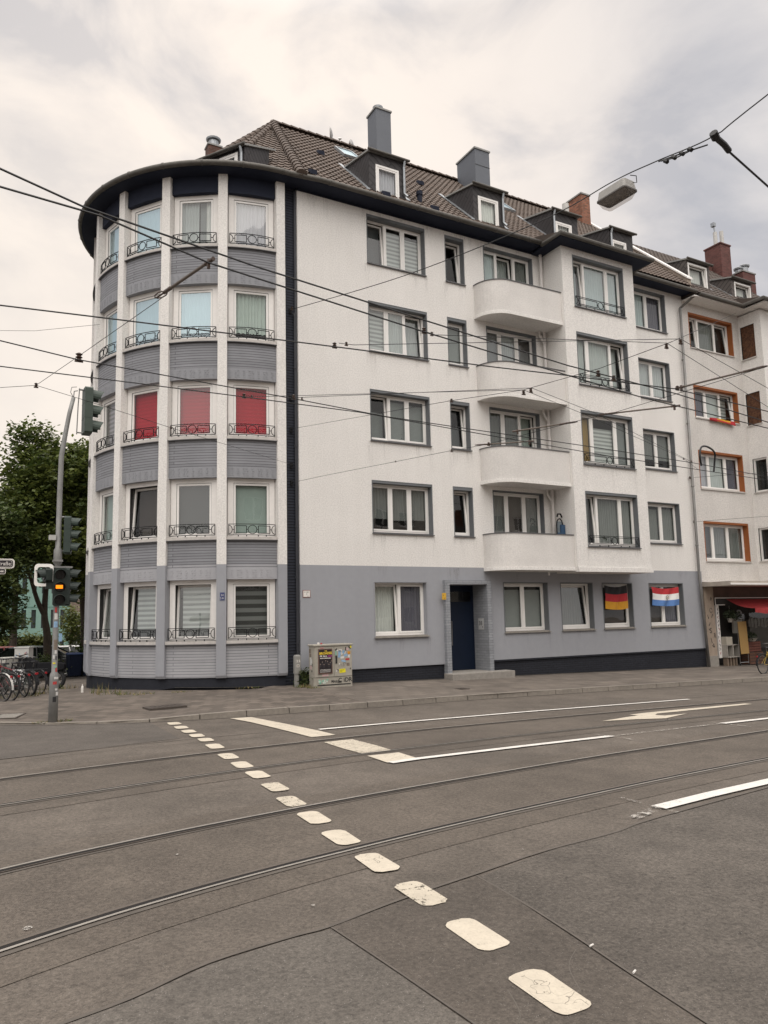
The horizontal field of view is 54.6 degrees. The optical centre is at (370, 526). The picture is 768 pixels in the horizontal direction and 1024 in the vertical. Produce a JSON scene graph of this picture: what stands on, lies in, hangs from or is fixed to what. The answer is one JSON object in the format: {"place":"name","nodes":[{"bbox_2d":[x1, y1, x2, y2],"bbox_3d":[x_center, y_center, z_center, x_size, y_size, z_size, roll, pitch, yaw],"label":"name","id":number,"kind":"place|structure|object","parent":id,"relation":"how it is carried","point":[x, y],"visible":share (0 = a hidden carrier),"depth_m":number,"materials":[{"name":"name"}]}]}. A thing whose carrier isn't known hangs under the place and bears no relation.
{"place":"outdoors","nodes":[
{"label":"outdoors","id":0,"kind":"place"},
{"bbox_2d":[0,676,767,1023],"bbox_3d":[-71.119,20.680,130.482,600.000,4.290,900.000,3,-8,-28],"label":"ground","id":1,"kind":"structure","parent":0,"point":[86,984],"depth_m":7.60,"materials":[{"name":"grey asphalt"}]},
{"bbox_2d":[0,496,49,644],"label":"street tree","id":2,"kind":"object","parent":1,"relation":"on","point":[9,578],"visible":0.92,"depth_m":29.98,"materials":[{"name":"green plant"}]},
{"bbox_2d":[0,629,65,645],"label":"hedge","id":3,"kind":"object","parent":1,"relation":"on","point":[32,640],"visible":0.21,"depth_m":44.20,"materials":[{"name":"green plant"}]},
{"bbox_2d":[0,563,68,645],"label":"turquoise office building","id":4,"kind":"structure","parent":1,"relation":"on","point":[35,615],"depth_m":60.99,"materials":[{"name":"painted plaster"},{"name":"glass"}]},
{"bbox_2d":[0,645,81,676],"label":"parked car","id":5,"kind":"object","parent":1,"relation":"on","point":[8,652],"visible":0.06,"depth_m":33.68,"materials":[{"name":"black paint"}]},
{"bbox_2d":[0,413,88,660],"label":"street tree","id":6,"kind":"object","parent":1,"relation":"on","point":[31,480],"visible":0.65,"depth_m":32.56,"materials":[{"name":"green plant"}]},
{"bbox_2d":[59,604,80,645],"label":"street tree","id":7,"kind":"object","parent":1,"relation":"on","point":[70,621],"visible":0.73,"depth_m":46.02,"materials":[{"name":"green plant"}]},
{"bbox_2d":[62,530,84,675],"bbox_3d":[-13.476,3.049,35.958,4.396,8.210,4.716,3,-8,-28],"label":"street tree","id":8,"kind":"object","parent":1,"relation":"on","point":[80,648],"depth_m":35.34,"materials":[{"name":"green plant"}]},
{"bbox_2d":[66,652,82,676],"bbox_3d":[-13.084,6.112,32.783,0.603,1.056,0.826,4,-9,-36],"label":"wheelie bin","id":9,"kind":"object","parent":1,"relation":"on","point":[74,660],"visible":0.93,"depth_m":32.53,"materials":[{"name":"blue plastic"}]},
{"bbox_2d":[0,723,178,758],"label":"road patch","id":10,"kind":"object","parent":1,"relation":"on","point":[19,741],"visible":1,"depth_m":12.90,"materials":[{"name":"grey asphalt"}]},
{"bbox_2d":[68,929,468,1023],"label":"road patch","id":11,"kind":"object","parent":1,"relation":"on","point":[330,976],"visible":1,"depth_m":3.93,"materials":[{"name":"grey asphalt"}]},
{"bbox_2d":[231,717,334,736],"bbox_3d":[-1.749,3.817,14.211,0.510,0.017,3.253,4,-9,-36],"label":"road marking","id":12,"kind":"object","parent":1,"relation":"on","point":[301,730],"visible":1,"depth_m":13.96,"materials":[{"name":"beige paint"}]},
{"bbox_2d":[0,681,761,724],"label":"gutter joint","id":13,"kind":"object","parent":1,"relation":"on","point":[359,708],"visible":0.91,"depth_m":16.92,"materials":[{"name":"grey concrete"}]},
{"bbox_2d":[0,725,767,986],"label":"track bed","id":14,"kind":"object","parent":1,"relation":"on","point":[44,897],"visible":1,"depth_m":6.74,"materials":[{"name":"grey asphalt"}]},
{"bbox_2d":[322,830,360,844],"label":"road marking","id":15,"kind":"object","parent":14,"relation":"on","point":[342,837],"visible":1,"depth_m":6.78,"materials":[{"name":"beige paint"}]},
{"bbox_2d":[355,853,399,871],"bbox_3d":[0.045,2.747,6.078,0.250,0.005,0.491,3,-8,-28],"label":"road marking","id":16,"kind":"object","parent":14,"relation":"on","point":[376,862],"visible":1,"depth_m":6.06,"materials":[{"name":"beige paint"}]},
{"bbox_2d":[0,756,767,956],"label":"tram rail","id":17,"kind":"object","parent":14,"relation":"on","point":[30,940],"visible":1,"depth_m":5.99,"materials":[{"name":"metal"}]},
{"bbox_2d":[0,730,767,874],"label":"tram rail","id":18,"kind":"object","parent":14,"relation":"on","point":[58,857],"visible":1,"depth_m":7.81,"materials":[{"name":"metal"}]},
{"bbox_2d":[0,696,767,815],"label":"track bed","id":19,"kind":"object","parent":1,"relation":"on","point":[19,789],"visible":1,"depth_m":11.21,"materials":[{"name":"grey asphalt"}]},
{"bbox_2d":[325,739,389,752],"bbox_3d":[-0.224,3.503,11.848,0.600,0.011,1.300,3,-8,-28],"label":"road marking","id":20,"kind":"object","parent":19,"relation":"on","point":[352,745],"visible":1,"depth_m":11.79,"materials":[{"name":"beige paint"}]},
{"bbox_2d":[0,709,767,806],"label":"tram rail","id":21,"kind":"object","parent":19,"relation":"on","point":[184,778],"visible":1,"depth_m":10.51,"materials":[{"name":"metal"}]},
{"bbox_2d":[0,698,767,780],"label":"tram rail","id":22,"kind":"object","parent":19,"relation":"on","point":[106,765],"visible":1,"depth_m":12.28,"materials":[{"name":"metal"}]},
{"bbox_2d":[605,703,746,720],"bbox_3d":[6.770,4.061,16.289,5.389,0.103,0.814,5,-9,-40],"label":"road marking","id":23,"kind":"object","parent":19,"relation":"on","point":[651,715],"visible":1,"depth_m":15.74,"materials":[{"name":"beige paint"}]},
{"bbox_2d":[0,677,767,724],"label":"kerb","id":24,"kind":"structure","parent":1,"relation":"on","point":[278,710],"depth_m":17.72,"materials":[{"name":"stone"}]},
{"bbox_2d":[78,104,710,689],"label":"corner apartment house","id":25,"kind":"structure","parent":1,"relation":"on","point":[376,558],"depth_m":23.71,"materials":[{"name":"white paint"}]},
{"bbox_2d":[89,584,110,645],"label":"tower window","id":26,"kind":"structure","parent":25,"relation":"in","point":[100,640],"depth_m":22.65,"materials":[{"name":"white plastic"}]},
{"bbox_2d":[91,488,112,549],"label":"tower window","id":27,"kind":"structure","parent":25,"relation":"in","point":[105,529],"depth_m":22.94,"materials":[{"name":"white plastic"}]},
{"bbox_2d":[94,395,114,456],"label":"tower window","id":28,"kind":"structure","parent":25,"relation":"in","point":[107,442],"depth_m":23.28,"materials":[{"name":"white plastic"}]},
{"bbox_2d":[96,305,116,366],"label":"tower window","id":29,"kind":"structure","parent":25,"relation":"in","point":[110,342],"depth_m":23.61,"materials":[{"name":"white plastic"}]},
{"bbox_2d":[98,220,118,279],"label":"tower window","id":30,"kind":"structure","parent":25,"relation":"in","point":[112,239],"depth_m":23.95,"materials":[{"name":"white plastic"}]},
{"bbox_2d":[116,581,156,645],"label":"tower window","id":31,"kind":"structure","parent":25,"relation":"in","point":[146,594],"depth_m":21.55,"materials":[{"name":"white plastic"}]},
{"bbox_2d":[118,481,157,544],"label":"tower window","id":32,"kind":"structure","parent":25,"relation":"in","point":[147,527],"depth_m":21.91,"materials":[{"name":"white plastic"}]},
{"bbox_2d":[121,384,158,447],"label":"tower window","id":33,"kind":"structure","parent":25,"relation":"in","point":[144,431],"depth_m":22.18,"materials":[{"name":"red fabric"}]},
{"bbox_2d":[122,290,160,353],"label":"tower window","id":34,"kind":"structure","parent":25,"relation":"in","point":[139,303],"depth_m":22.54,"materials":[{"name":"white plastic"}]},
{"bbox_2d":[125,200,161,261],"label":"tower window","id":35,"kind":"structure","parent":25,"relation":"in","point":[141,245],"depth_m":22.87,"materials":[{"name":"white plastic"}]},
{"bbox_2d":[34,298,291,464],"bbox_3d":[-3.760,-2.154,15.177,2.848,0.873,13.408,-1,-7,0],"label":"span wire","id":36,"kind":"object","parent":25,"relation":"attached to","point":[36,385],"visible":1,"depth_m":11.58,"materials":[{"name":"black metal"}]},
{"bbox_2d":[0,340,767,476],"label":"contact wire","id":37,"kind":"object","parent":36,"relation":"hanging from","point":[79,357],"visible":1,"depth_m":12.10,"materials":[{"name":"black metal"}]},
{"bbox_2d":[165,580,215,645],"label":"tower window","id":38,"kind":"structure","parent":25,"relation":"in","point":[199,596],"depth_m":21.08,"materials":[{"name":"white plastic"}]},
{"bbox_2d":[166,478,216,541],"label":"tower window","id":39,"kind":"structure","parent":25,"relation":"in","point":[193,501],"depth_m":21.37,"materials":[{"name":"white plastic"}]},
{"bbox_2d":[167,380,216,441],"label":"tower window","id":40,"kind":"structure","parent":25,"relation":"in","point":[193,412],"depth_m":21.72,"materials":[{"name":"red wood"}]},
{"bbox_2d":[169,285,217,343],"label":"tower window","id":41,"kind":"structure","parent":25,"relation":"in","point":[196,307],"depth_m":22.08,"materials":[{"name":"white plastic"}]},
{"bbox_2d":[170,195,217,249],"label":"tower window","id":42,"kind":"structure","parent":25,"relation":"in","point":[187,209],"depth_m":22.43,"materials":[{"name":"white plastic"}]},
{"bbox_2d":[227,195,275,253],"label":"tower window","id":43,"kind":"structure","parent":25,"relation":"in","point":[250,220],"depth_m":22.59,"materials":[{"name":"white plastic"}]},
{"bbox_2d":[226,579,277,643],"bbox_3d":[-3.431,2.417,21.099,1.485,1.812,0.791,3,-8,-28],"label":"tower window","id":44,"kind":"structure","parent":25,"relation":"in","point":[250,602],"depth_m":21.18,"materials":[{"name":"white plastic"}]},
{"bbox_2d":[226,478,277,540],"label":"tower window","id":45,"kind":"structure","parent":25,"relation":"in","point":[250,502],"depth_m":21.54,"materials":[{"name":"white wood"}]},
{"bbox_2d":[227,380,276,441],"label":"tower window","id":46,"kind":"structure","parent":25,"relation":"in","point":[248,418],"depth_m":21.89,"materials":[{"name":"red fabric"}]},
{"bbox_2d":[227,285,276,345],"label":"tower window","id":47,"kind":"structure","parent":25,"relation":"in","point":[250,310],"depth_m":22.25,"materials":[{"name":"white plastic"}]},
{"bbox_2d":[366,213,426,276],"bbox_3d":[0.745,-9.258,24.820,2.270,1.712,0.582,3,-8,-28],"label":"window","id":48,"kind":"structure","parent":25,"relation":"in","point":[404,258],"depth_m":24.92,"materials":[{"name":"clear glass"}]},
{"bbox_2d":[368,300,429,361],"bbox_3d":[0.794,-6.325,24.481,2.270,1.707,0.624,3,-8,-28],"label":"window","id":49,"kind":"structure","parent":25,"relation":"in","point":[381,331],"depth_m":24.55,"materials":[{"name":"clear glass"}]},
{"bbox_2d":[370,389,431,446],"bbox_3d":[0.863,-3.435,24.110,2.270,1.687,0.580,3,-8,-28],"label":"window","id":50,"kind":"structure","parent":25,"relation":"in","point":[412,432],"depth_m":24.22,"materials":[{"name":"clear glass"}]},
{"bbox_2d":[374,582,429,637],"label":"window","id":51,"kind":"structure","parent":25,"relation":"in","point":[411,599],"depth_m":23.45,"materials":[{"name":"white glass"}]},
{"bbox_2d":[372,480,434,535],"bbox_3d":[0.957,-0.538,23.692,2.270,1.692,0.432,3,-8,-28],"label":"window","id":52,"kind":"structure","parent":25,"relation":"in","point":[399,501],"depth_m":23.86,"materials":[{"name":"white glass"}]},
{"bbox_2d":[444,235,465,285],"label":"window","id":53,"kind":"structure","parent":25,"relation":"in","point":[449,240],"depth_m":25.98,"materials":[{"name":"clear glass"}]},
{"bbox_2d":[447,317,468,367],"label":"window","id":54,"kind":"structure","parent":25,"relation":"in","point":[453,347],"depth_m":25.64,"materials":[{"name":"clear glass"}]},
{"bbox_2d":[450,401,471,451],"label":"window","id":55,"kind":"structure","parent":25,"relation":"in","point":[466,436],"depth_m":25.31,"materials":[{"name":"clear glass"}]},
{"bbox_2d":[450,585,475,669],"bbox_3d":[2.848,3.385,24.770,1.490,2.810,0.133,3,-8,-28],"label":"front door","id":56,"kind":"structure","parent":25,"relation":"in","point":[462,613],"depth_m":24.90,"materials":[{"name":"blue paint"}]},
{"bbox_2d":[453,486,475,537],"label":"window","id":57,"kind":"structure","parent":25,"relation":"in","point":[468,507],"depth_m":24.91,"materials":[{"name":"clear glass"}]},
{"bbox_2d":[483,246,532,284],"bbox_3d":[4.872,-8.566,27.008,2.280,2.652,0.645,3,-8,-28],"label":"balcony door","id":58,"kind":"structure","parent":25,"relation":"in","point":[493,268],"depth_m":27.26,"materials":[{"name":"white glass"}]},
{"bbox_2d":[486,326,536,364],"bbox_3d":[4.988,-5.665,26.547,2.280,2.617,0.402,3,-8,-28],"label":"balcony door","id":59,"kind":"structure","parent":25,"relation":"in","point":[496,333],"depth_m":26.76,"materials":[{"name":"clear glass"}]},
{"bbox_2d":[293,315,730,428],"bbox_3d":[9.221,-5.758,20.932,21.220,8.993,13.498,3,-8,-28],"label":"span wire","id":60,"kind":"object","parent":25,"relation":"attached to","point":[665,347],"visible":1,"depth_m":12.15,"materials":[{"name":"black metal"}]},
{"bbox_2d":[0,168,767,422],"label":"contact wire","id":61,"kind":"object","parent":60,"relation":"hanging from","point":[599,374],"visible":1,"depth_m":7.98,"materials":[{"name":"black metal"}]},
{"bbox_2d":[0,186,767,428],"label":"contact wire","id":62,"kind":"object","parent":60,"relation":"hanging from","point":[423,331],"visible":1,"depth_m":8.20,"materials":[{"name":"black metal"}]},
{"bbox_2d":[251,390,696,468],"bbox_3d":[3.877,-1.948,14.619,12.579,0.111,2.556,3,-8,-33],"label":"span wire","id":63,"kind":"object","parent":60,"relation":"attached to","point":[465,391],"visible":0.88,"depth_m":12.28,"materials":[{"name":"black metal"}]},
{"bbox_2d":[0,366,767,480],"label":"contact wire","id":64,"kind":"object","parent":63,"relation":"hanging from","point":[243,395],"visible":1,"depth_m":12.51,"materials":[{"name":"black metal"}]},
{"bbox_2d":[489,407,540,447],"bbox_3d":[5.001,-2.756,26.280,2.280,2.617,0.597,3,-8,-28],"label":"balcony door","id":65,"kind":"structure","parent":25,"relation":"in","point":[510,420],"depth_m":26.43,"materials":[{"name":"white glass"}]},
{"bbox_2d":[493,490,544,532],"bbox_3d":[5.106,0.129,25.842,2.280,2.622,0.402,3,-8,-28],"label":"balcony door","id":66,"kind":"structure","parent":25,"relation":"in","point":[513,511],"depth_m":26.09,"materials":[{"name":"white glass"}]},
{"bbox_2d":[503,582,551,632],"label":"window","id":67,"kind":"structure","parent":25,"relation":"in","point":[528,610],"depth_m":25.76,"materials":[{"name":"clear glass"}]},
{"bbox_2d":[290,94,767,309],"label":"lamp span wire","id":68,"kind":"object","parent":25,"relation":"attached to","point":[559,211],"visible":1,"depth_m":13.60,"materials":[{"name":"black metal"}]},
{"bbox_2d":[597,175,636,207],"bbox_3d":[4.239,-5.711,12.715,0.350,0.357,0.697,3,-8,-31],"label":"hanging street lamp","id":69,"kind":"object","parent":68,"relation":"hanging from","point":[616,193],"visible":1,"depth_m":12.65,"materials":[{"name":"white metal"}]},
{"bbox_2d":[658,129,731,163],"bbox_3d":[5.031,-5.824,11.635,0.564,0.191,0.994,5,-9,-42],"label":"cable joint","id":70,"kind":"object","parent":68,"relation":"attached to","point":[721,142],"visible":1,"depth_m":11.38,"materials":[{"name":"metal"}]},
{"bbox_2d":[296,366,766,481],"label":"span wire","id":71,"kind":"object","parent":25,"relation":"attached to","point":[547,428],"visible":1,"depth_m":14.81,"materials":[{"name":"black metal"}]},
{"bbox_2d":[675,365,767,391],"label":"pull off arm","id":72,"kind":"object","parent":71,"relation":"attached to","point":[681,387],"visible":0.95,"depth_m":11.72},
{"bbox_2d":[0,304,767,411],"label":"contact wire","id":73,"kind":"object","parent":72,"relation":"hanging from","point":[334,346],"visible":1,"depth_m":9.86,"materials":[{"name":"black metal"}]},
{"bbox_2d":[560,582,596,630],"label":"window","id":74,"kind":"structure","parent":25,"relation":"in","point":[570,592],"depth_m":27.04,"materials":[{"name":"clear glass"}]},
{"bbox_2d":[572,254,626,318],"bbox_3d":[8.338,-8.809,27.699,2.585,1.982,0.608,3,-8,-28],"label":"window","id":75,"kind":"structure","parent":25,"relation":"in","point":[591,288],"depth_m":27.82,"materials":[{"name":"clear glass"}]},
{"bbox_2d":[576,331,631,392],"bbox_3d":[8.392,-5.930,27.356,2.585,1.982,0.625,3,-8,-28],"label":"window","id":76,"kind":"structure","parent":25,"relation":"in","point":[597,354],"depth_m":27.46,"materials":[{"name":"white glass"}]},
{"bbox_2d":[580,410,636,469],"bbox_3d":[8.501,-3.069,26.913,2.585,1.992,0.412,3,-8,-28],"label":"window","id":77,"kind":"structure","parent":25,"relation":"in","point":[600,438],"depth_m":27.11,"materials":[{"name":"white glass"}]},
{"bbox_2d":[585,491,641,548],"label":"window","id":78,"kind":"structure","parent":25,"relation":"in","point":[606,514],"depth_m":26.77,"materials":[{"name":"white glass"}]},
{"bbox_2d":[604,585,627,609],"bbox_3d":[9.072,2.632,27.438,1.210,0.902,0.098,3,-8,-28],"label":"flag","id":79,"kind":"object","parent":25,"relation":"attached to","point":[616,598],"visible":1,"depth_m":27.42,"materials":[{"name":"multicoloured fabric"}]},
{"bbox_2d":[602,583,634,629],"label":"window","id":80,"kind":"structure","parent":25,"relation":"in","point":[613,619],"depth_m":27.84,"materials":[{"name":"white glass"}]},
{"bbox_2d":[633,287,667,333],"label":"window","id":81,"kind":"structure","parent":25,"relation":"in","point":[649,299],"depth_m":30.65,"materials":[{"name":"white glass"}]},
{"bbox_2d":[638,357,672,402],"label":"window","id":82,"kind":"structure","parent":25,"relation":"in","point":[654,373],"depth_m":30.26,"materials":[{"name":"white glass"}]},
{"bbox_2d":[643,428,677,472],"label":"window","id":83,"kind":"structure","parent":25,"relation":"in","point":[658,452],"depth_m":29.93,"materials":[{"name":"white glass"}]},
{"bbox_2d":[651,587,678,605],"bbox_3d":[11.392,2.717,28.684,1.520,0.742,0.106,3,-8,-28],"label":"flag","id":84,"kind":"object","parent":25,"relation":"attached to","point":[666,597],"visible":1,"depth_m":28.66,"materials":[{"name":"multicoloured fabric"}]},
{"bbox_2d":[648,501,682,544],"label":"window","id":85,"kind":"structure","parent":25,"relation":"in","point":[666,529],"depth_m":29.58,"materials":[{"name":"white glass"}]},
{"bbox_2d":[648,583,685,627],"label":"window","id":86,"kind":"structure","parent":25,"relation":"in","point":[670,616],"depth_m":29.11,"materials":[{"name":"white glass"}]},
{"bbox_2d":[331,927,475,1023],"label":"tar joint","id":87,"kind":"object","parent":1,"relation":"on","point":[442,1001],"visible":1,"depth_m":4.09,"materials":[{"name":"black asphalt"}]},
{"bbox_2d":[57,787,767,1023],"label":"tar joint","id":88,"kind":"object","parent":1,"relation":"on","point":[180,974],"visible":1,"depth_m":4.75,"materials":[{"name":"black asphalt"}]},
{"bbox_2d":[389,735,612,762],"bbox_3d":[2.192,3.460,11.609,4.546,0.086,0.180,3,-8,-32],"label":"road marking","id":89,"kind":"object","parent":1,"relation":"on","point":[403,760],"visible":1,"depth_m":11.44,"materials":[{"name":"white paint"}]},
{"bbox_2d":[333,877,703,1023],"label":"road patch","id":90,"kind":"object","parent":1,"relation":"on","point":[424,946],"visible":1,"depth_m":4.30,"materials":[{"name":"grey asphalt"}]},
{"bbox_2d":[395,881,446,904],"bbox_3d":[0.362,2.655,5.379,0.242,0.005,0.489,3,-8,-28],"label":"road marking","id":91,"kind":"object","parent":90,"relation":"on","point":[432,896],"visible":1,"depth_m":5.37,"materials":[{"name":"beige paint"}]},
{"bbox_2d":[446,918,508,949],"bbox_3d":[0.664,2.562,4.674,0.247,0.005,0.485,3,-8,-28],"label":"road marking","id":92,"kind":"object","parent":90,"relation":"on","point":[473,932],"visible":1,"depth_m":4.66,"materials":[{"name":"beige paint"}]},
{"bbox_2d":[509,969,590,1014],"bbox_3d":[0.950,2.466,3.950,0.260,0.005,0.479,3,-8,-28],"label":"road marking","id":93,"kind":"object","parent":90,"relation":"on","point":[558,996],"visible":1,"depth_m":3.93,"materials":[{"name":"beige paint"}]},
{"bbox_2d":[476,875,710,1023],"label":"tar joint","id":94,"kind":"object","parent":1,"relation":"on","point":[665,995],"visible":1,"depth_m":4.34,"materials":[{"name":"black asphalt"}]},
{"bbox_2d":[481,789,767,1023],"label":"road patch","id":95,"kind":"object","parent":1,"relation":"on","point":[674,907],"visible":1,"depth_m":5.29,"materials":[{"name":"grey asphalt"}]},
{"bbox_2d":[651,779,767,808],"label":"road marking","id":96,"kind":"object","parent":95,"relation":"on","point":[685,800],"visible":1,"depth_m":8.40,"materials":[{"name":"white paint"}]},
{"bbox_2d":[591,222,767,666],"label":"neighbour house","id":97,"kind":"structure","parent":1,"relation":"on","point":[734,561],"depth_m":31.79,"materials":[{"name":"white paint"}]},
{"bbox_2d":[688,312,734,357],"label":"window","id":98,"kind":"structure","parent":97,"relation":"in","point":[707,339],"depth_m":32.38,"materials":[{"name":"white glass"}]},
{"bbox_2d":[693,385,740,424],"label":"window","id":99,"kind":"structure","parent":97,"relation":"in","point":[707,391],"depth_m":31.99,"materials":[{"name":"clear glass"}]},
{"bbox_2d":[698,450,744,492],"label":"window","id":100,"kind":"structure","parent":97,"relation":"in","point":[714,482],"depth_m":31.65,"materials":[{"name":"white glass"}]},
{"bbox_2d":[703,521,751,562],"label":"window","id":101,"kind":"structure","parent":97,"relation":"in","point":[727,547],"depth_m":31.26,"materials":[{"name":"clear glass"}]},
{"bbox_2d":[741,324,756,361],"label":"boarded window","id":102,"kind":"structure","parent":97,"relation":"in","point":[747,333],"depth_m":32.55,"materials":[{"name":"brown wood"}]},
{"bbox_2d":[746,391,762,426],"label":"boarded window","id":103,"kind":"structure","parent":97,"relation":"in","point":[751,402],"depth_m":32.18,"materials":[{"name":"brown wood"}]},
{"bbox_2d":[0,663,767,721],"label":"pavement","id":104,"kind":"structure","parent":0,"point":[76,704],"depth_m":19.45,"materials":[{"name":"grey concrete"}]},
{"bbox_2d":[15,654,66,689],"bbox_3d":[-10.576,4.593,23.441,1.947,1.108,0.766,-1,-7,2],"label":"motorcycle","id":105,"kind":"object","parent":104,"relation":"on","point":[60,667],"visible":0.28,"depth_m":23.33,"materials":[{"name":"metal"}]},
{"bbox_2d":[34,386,103,722],"bbox_3d":[-6.173,0.517,15.183,1.250,6.985,0.396,4,-9,-36],"label":"traffic light","id":106,"kind":"object","parent":104,"relation":"on","point":[57,579],"visible":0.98,"depth_m":15.10,"materials":[{"name":"grey metal"}]},
{"bbox_2d":[308,643,354,687],"bbox_3d":[-1.105,3.979,21.018,1.288,1.285,0.410,3,-8,-28],"label":"switch cabinet","id":107,"kind":"object","parent":104,"relation":"on","point":[330,665],"visible":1,"depth_m":20.83,"materials":[{"name":"beige metal"}]},
{"bbox_2d":[721,637,739,665],"bbox_3d":[14.611,5.085,30.222,0.770,1.160,0.350,3,-8,-28],"label":"display shelf","id":108,"kind":"object","parent":104,"relation":"on","point":[730,652],"visible":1,"depth_m":30.08,"materials":[{"name":"white wood"}]},
{"bbox_2d":[737,621,749,665],"bbox_3d":[15.171,4.767,30.233,0.620,1.770,0.064,3,-8,-28],"label":"board","id":109,"kind":"object","parent":104,"relation":"on","point":[743,635],"visible":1,"depth_m":30.22,"materials":[{"name":"brown wood"}]},
{"bbox_2d":[0,0,767,490],"label":"sky","id":110,"kind":"structure","parent":0,"point":[566,99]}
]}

